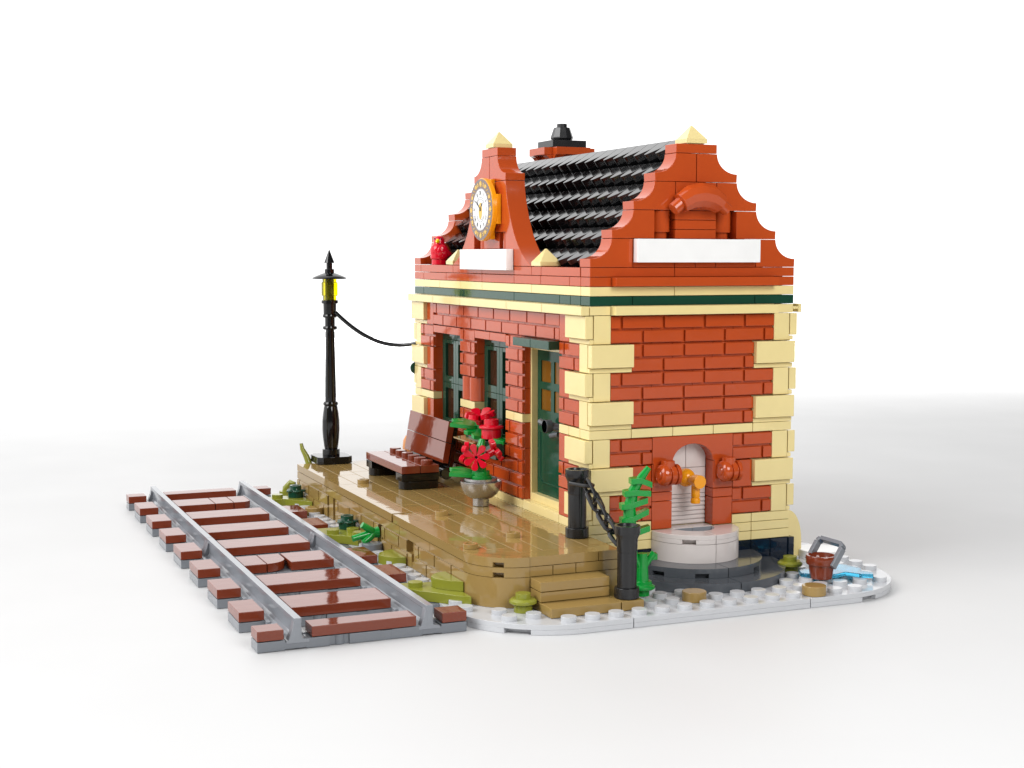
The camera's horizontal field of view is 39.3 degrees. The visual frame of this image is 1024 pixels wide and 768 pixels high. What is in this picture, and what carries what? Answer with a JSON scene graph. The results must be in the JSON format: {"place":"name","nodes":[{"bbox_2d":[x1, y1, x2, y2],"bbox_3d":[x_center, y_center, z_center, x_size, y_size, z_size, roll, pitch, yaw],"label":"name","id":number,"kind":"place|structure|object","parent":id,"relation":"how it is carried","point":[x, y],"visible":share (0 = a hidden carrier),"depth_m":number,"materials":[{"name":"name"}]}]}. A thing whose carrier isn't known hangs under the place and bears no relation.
{"place":"outdoors","nodes":[
{"label":"outdoors","id":0,"kind":"place"},
{"bbox_2d":[403,435,410,451],"bbox_3d":[-0.558,0.374,7.877,0.086,0.185,0.086,-2,6,-23],"label":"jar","id":1,"kind":"object","parent":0,"point":[404,440],"visible":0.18,"depth_m":7.85,"materials":[{"name":"orange plastic"}]},
{"bbox_2d":[0,337,1023,767],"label":"floor","id":2,"kind":"structure","parent":0,"point":[124,643],"depth_m":5.47,"materials":[{"name":"white"}]},
{"bbox_2d":[126,481,466,652],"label":"railway track","id":3,"kind":"structure","parent":2,"relation":"on","point":[270,574],"depth_m":6.05,"materials":[{"name":"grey plastic"}]},
{"bbox_2d":[295,504,890,634],"bbox_3d":[0.165,0.744,7.155,2.000,0.060,3.400,-2,6,-23],"label":"base plate","id":4,"kind":"object","parent":2,"relation":"on","point":[664,607],"visible":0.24,"depth_m":5.63,"materials":[{"name":"grey plastic"}]},
{"bbox_2d":[279,480,295,495],"bbox_3d":[-1.282,0.593,8.179,0.089,0.097,0.089,-2,6,-23],"label":"sprout","id":5,"kind":"object","parent":4,"relation":"on","point":[286,486],"visible":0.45,"depth_m":8.15,"materials":[{"name":"green plastic"}]},
{"bbox_2d":[269,493,311,505],"bbox_3d":[-1.218,0.640,7.843,0.193,0.060,0.239,-2,6,-23],"label":"moss patch","id":6,"kind":"object","parent":4,"relation":"on","point":[280,499],"visible":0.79,"depth_m":7.84,"materials":[{"name":"green plastic"}]},
{"bbox_2d":[286,484,305,497],"bbox_3d":[-1.193,0.591,7.911,0.108,0.066,0.105,-2,6,-23],"label":"flower cup","id":7,"kind":"object","parent":6,"relation":"on","point":[295,491],"visible":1,"depth_m":7.88,"materials":[{"name":"green plastic"}]},
{"bbox_2d":[300,443,311,463],"bbox_3d":[-1.160,0.489,8.167,0.082,0.303,0.084,-2,6,-23],"label":"vine shoot","id":8,"kind":"object","parent":4,"relation":"on","point":[306,456],"visible":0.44,"depth_m":8.15,"materials":[{"name":"green plastic"}]},
{"bbox_2d":[305,506,322,515],"bbox_3d":[-1.048,0.672,7.602,0.098,0.040,0.098,-2,6,-23],"label":"round tile","id":9,"kind":"object","parent":4,"relation":"on","point":[308,509],"visible":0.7,"depth_m":7.57,"materials":[{"name":"beige plastic"}]},
{"bbox_2d":[318,527,363,545],"bbox_3d":[-0.815,0.725,6.899,0.193,0.060,0.296,-2,6,-23],"label":"moss patch","id":10,"kind":"object","parent":4,"relation":"on","point":[338,535],"visible":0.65,"depth_m":6.85,"materials":[{"name":"green plastic"}]},
{"bbox_2d":[337,514,357,529],"bbox_3d":[-0.804,0.673,6.999,0.108,0.066,0.105,-2,6,-23],"label":"flower cup","id":11,"kind":"object","parent":10,"relation":"on","point":[345,521],"visible":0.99,"depth_m":6.97,"materials":[{"name":"green plastic"}]},
{"bbox_2d":[361,541,382,550],"bbox_3d":[-0.650,0.757,6.656,0.098,0.040,0.098,-2,6,-23],"label":"round tile","id":12,"kind":"object","parent":4,"relation":"on","point":[373,545],"visible":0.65,"depth_m":6.62,"materials":[{"name":"grey plastic"}]},
{"bbox_2d":[378,549,405,564],"bbox_3d":[-0.550,0.779,6.408,0.095,0.040,0.194,-2,6,-23],"label":"moss patch","id":13,"kind":"object","parent":4,"relation":"on","point":[392,556],"visible":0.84,"depth_m":6.36,"materials":[{"name":"green plastic"}]},
{"bbox_2d":[400,571,470,603],"bbox_3d":[-0.311,0.821,5.721,0.195,0.080,0.329,-2,6,-23],"label":"moss patch","id":14,"kind":"object","parent":4,"relation":"on","point":[444,587],"visible":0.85,"depth_m":5.71,"materials":[{"name":"green plastic"}]},
{"bbox_2d":[297,460,616,607],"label":"station platform","id":15,"kind":"structure","parent":4,"relation":"on","point":[496,553],"depth_m":6.19,"materials":[{"name":"beige plastic"}]},
{"bbox_2d":[311,250,351,464],"bbox_3d":[-1.026,-0.155,8.093,0.200,1.200,0.200,-2,6,-23],"label":"street lamp","id":16,"kind":"object","parent":15,"relation":"on","point":[331,453],"visible":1,"depth_m":8.07,"materials":[{"name":"black plastic"}]},
{"bbox_2d":[334,311,415,346],"bbox_3d":[-0.762,-0.307,8.008,0.484,0.197,0.022,1,5,13],"label":"cable","id":17,"kind":"object","parent":16,"relation":"hanging from","point":[347,323],"visible":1,"depth_m":8.01,"materials":[{"name":"black plastic"}]},
{"bbox_2d":[351,522,379,542],"bbox_3d":[-0.683,0.695,6.677,0.130,0.109,0.058,-2,6,-23],"label":"twig","id":18,"kind":"object","parent":15,"relation":"attached to","point":[369,534],"visible":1,"depth_m":6.66,"materials":[{"name":"green plastic"}]},
{"bbox_2d":[366,410,457,489],"bbox_3d":[-0.525,0.335,7.478,0.306,0.334,0.598,-2,6,-23],"label":"bench","id":19,"kind":"object","parent":15,"relation":"on","point":[427,461],"visible":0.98,"depth_m":7.34,"materials":[{"name":"brown plastic"}]},
{"bbox_2d":[460,476,501,506],"bbox_3d":[-0.146,0.504,6.728,0.196,0.132,0.196,-2,6,-23],"label":"planter bowl","id":20,"kind":"object","parent":15,"relation":"on","point":[480,492],"visible":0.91,"depth_m":6.66,"materials":[{"name":"silver metal"}]},
{"bbox_2d":[449,439,503,479],"bbox_3d":[-0.166,0.353,6.716,0.263,0.196,0.126,-1,5,-9],"label":"potted flower","id":21,"kind":"object","parent":20,"relation":"on","point":[477,471],"visible":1,"depth_m":6.68,"materials":[{"name":"red plastic"}]},
{"bbox_2d":[565,467,589,538],"bbox_3d":[0.272,0.495,5.970,0.102,0.286,0.102,-2,6,-23],"label":"bollard","id":22,"kind":"object","parent":15,"relation":"on","point":[576,528],"visible":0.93,"depth_m":5.94,"materials":[{"name":"black plastic"}]},
{"bbox_2d":[569,477,616,546],"bbox_3d":[0.358,0.529,5.773,0.076,0.273,0.444,-3,6,-27],"label":"chain","id":23,"kind":"object","parent":22,"relation":"hanging from","point":[586,484],"visible":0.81,"depth_m":5.77,"materials":[{"name":"black plastic"}]},
{"bbox_2d":[509,591,536,613],"bbox_3d":[0.043,0.842,5.530,0.108,0.074,0.108,-2,6,-23],"label":"bush","id":24,"kind":"object","parent":4,"relation":"on","point":[523,602],"visible":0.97,"depth_m":5.50,"materials":[{"name":"green plastic"}]},
{"bbox_2d":[531,571,643,618],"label":"platform steps","id":25,"kind":"structure","parent":4,"relation":"on","point":[576,594],"depth_m":5.54,"materials":[{"name":"beige plastic"}]},
{"bbox_2d":[614,523,639,599],"bbox_3d":[0.448,0.690,5.586,0.102,0.286,0.102,-2,6,-23],"label":"bollard","id":26,"kind":"object","parent":25,"relation":"on","point":[626,587],"visible":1,"depth_m":5.55,"materials":[{"name":"black plastic"}]},
{"bbox_2d":[408,124,800,559],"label":"station building","id":27,"kind":"structure","parent":4,"relation":"on","point":[577,336],"depth_m":6.27,"materials":[{"name":"red plastic"}]},
{"bbox_2d":[410,362,415,373],"bbox_3d":[-0.535,-0.090,7.997,0.068,0.067,0.022,-2,6,-23],"label":"wall plant","id":28,"kind":"object","parent":27,"relation":"attached to","point":[412,367],"depth_m":7.98,"materials":[{"name":"green plastic"}]},
{"bbox_2d":[430,236,451,264],"bbox_3d":[-0.379,-0.721,7.726,0.106,0.155,0.152,2,5,21],"label":"bird","id":29,"kind":"object","parent":27,"relation":"on","point":[440,252],"visible":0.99,"depth_m":7.67},
{"bbox_2d":[443,333,462,421],"bbox_3d":[-0.281,-0.024,7.550,0.032,0.479,0.399,-2,6,-23],"label":"window","id":30,"kind":"structure","parent":27,"relation":"in","point":[452,378],"depth_m":7.63,"materials":[{"name":"green plastic"}]},
{"bbox_2d":[454,435,503,459],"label":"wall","id":31,"kind":"structure","parent":27,"relation":"attached to","point":[466,438],"depth_m":6.97,"materials":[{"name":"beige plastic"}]},
{"bbox_2d":[450,407,505,444],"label":"window flowers","id":32,"kind":"object","parent":31,"relation":"in","point":[485,426],"visible":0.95,"depth_m":6.90,"materials":[{"name":"red plastic"}]},
{"bbox_2d":[470,178,500,240],"bbox_3d":[-0.131,-0.837,6.881,0.050,0.300,0.300,-2,6,-23],"label":"wall clock","id":33,"kind":"object","parent":27,"relation":"attached to","point":[485,208],"depth_m":6.83,"materials":[{"name":"yellow plastic"}]},
{"bbox_2d":[460,249,512,269],"bbox_3d":[-0.128,-0.600,6.910,0.038,0.098,0.598,-2,6,-23],"label":"sign board","id":34,"kind":"object","parent":27,"relation":"attached to","point":[487,259],"visible":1,"depth_m":6.84,"materials":[{"name":"white plastic"}]},
{"bbox_2d":[484,339,508,434],"bbox_3d":[-0.046,0.025,7.001,0.032,0.479,0.399,-2,6,-23],"label":"window","id":35,"kind":"structure","parent":27,"relation":"in","point":[495,359],"depth_m":7.05,"materials":[{"name":"green plastic"}]},
{"bbox_2d":[537,350,562,498],"bbox_3d":[0.165,0.185,6.451,0.084,0.666,0.372,-2,6,-23],"label":"door","id":36,"kind":"structure","parent":27,"relation":"in","point":[548,473],"depth_m":6.52,"materials":[{"name":"green plastic"}]},
{"bbox_2d":[634,239,760,261],"bbox_3d":[0.790,-0.565,6.082,0.598,0.098,0.038,-2,6,-23],"label":"sign board","id":37,"kind":"object","parent":27,"relation":"attached to","point":[696,250],"visible":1,"depth_m":6.06,"materials":[{"name":"white plastic"}]},
{"bbox_2d":[619,466,657,559],"bbox_3d":[0.509,0.591,5.785,0.153,0.529,0.099,-2,6,-23],"label":"fern","id":38,"kind":"object","parent":4,"relation":"on","point":[631,494],"visible":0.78,"depth_m":5.75,"materials":[{"name":"green plastic"}]},
{"bbox_2d":[637,551,656,596],"bbox_3d":[0.519,0.741,5.711,0.103,0.203,0.103,3,6,29],"label":"sprout","id":39,"kind":"object","parent":4,"relation":"on","point":[645,584],"visible":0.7,"depth_m":5.69,"materials":[{"name":"green plastic"}]},
{"bbox_2d":[682,588,706,602],"bbox_3d":[0.726,0.843,5.713,0.098,0.040,0.098,-2,6,-23],"label":"round tile","id":40,"kind":"object","parent":4,"relation":"on","point":[693,595],"visible":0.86,"depth_m":5.68,"materials":[{"name":"beige plastic"}]},
{"bbox_2d":[648,433,785,593],"bbox_3d":[0.841,0.532,6.055,0.800,0.598,0.489,-2,6,-23],"label":"wall fountain","id":41,"kind":"object","parent":4,"relation":"on","point":[685,476],"depth_m":6.12,"materials":[{"name":"grey plastic"}]},
{"bbox_2d":[777,554,802,572],"bbox_3d":[1.205,0.782,6.217,0.108,0.074,0.108,-2,6,-23],"label":"bush","id":42,"kind":"object","parent":4,"relation":"on","point":[791,562],"visible":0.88,"depth_m":6.19,"materials":[{"name":"green plastic"}]},
{"bbox_2d":[788,510,800,555],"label":"buttress","id":43,"kind":"structure","parent":4,"relation":"on","point":[794,528],"depth_m":6.48,"materials":[{"name":"beige plastic"}]},
{"bbox_2d":[802,582,825,596],"bbox_3d":[1.225,0.835,5.816,0.098,0.040,0.098,-2,6,-23],"label":"round tile","id":44,"kind":"object","parent":4,"relation":"on","point":[812,589],"visible":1,"depth_m":5.78,"materials":[{"name":"beige plastic"}]},
{"bbox_2d":[805,535,845,579],"bbox_3d":[1.307,0.732,6.029,0.143,0.167,0.152,-4,7,-39],"label":"bucket","id":45,"kind":"object","parent":4,"relation":"on","point":[822,565],"visible":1,"depth_m":5.99,"materials":[{"name":"brown plastic"}]},
{"bbox_2d":[799,564,872,577],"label":"puddle","id":46,"kind":"object","parent":4,"relation":"on","point":[840,570],"visible":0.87,"depth_m":6.06,"materials":[{"name":"blue plastic"}]},
{"bbox_2d":[0,0,1023,343],"label":"sky","id":47,"kind":"structure","parent":0,"point":[170,169],"materials":[{"name":"white"}]},
{"bbox_2d":[799,544,837,558],"bbox_3d":[1.394,0.769,6.515,0.194,0.047,0.194,-2,6,-23],"label":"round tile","id":48,"kind":"object","parent":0,"point":[804,550],"visible":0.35,"depth_m":6.48,"materials":[{"name":"white plastic"}]}
]}

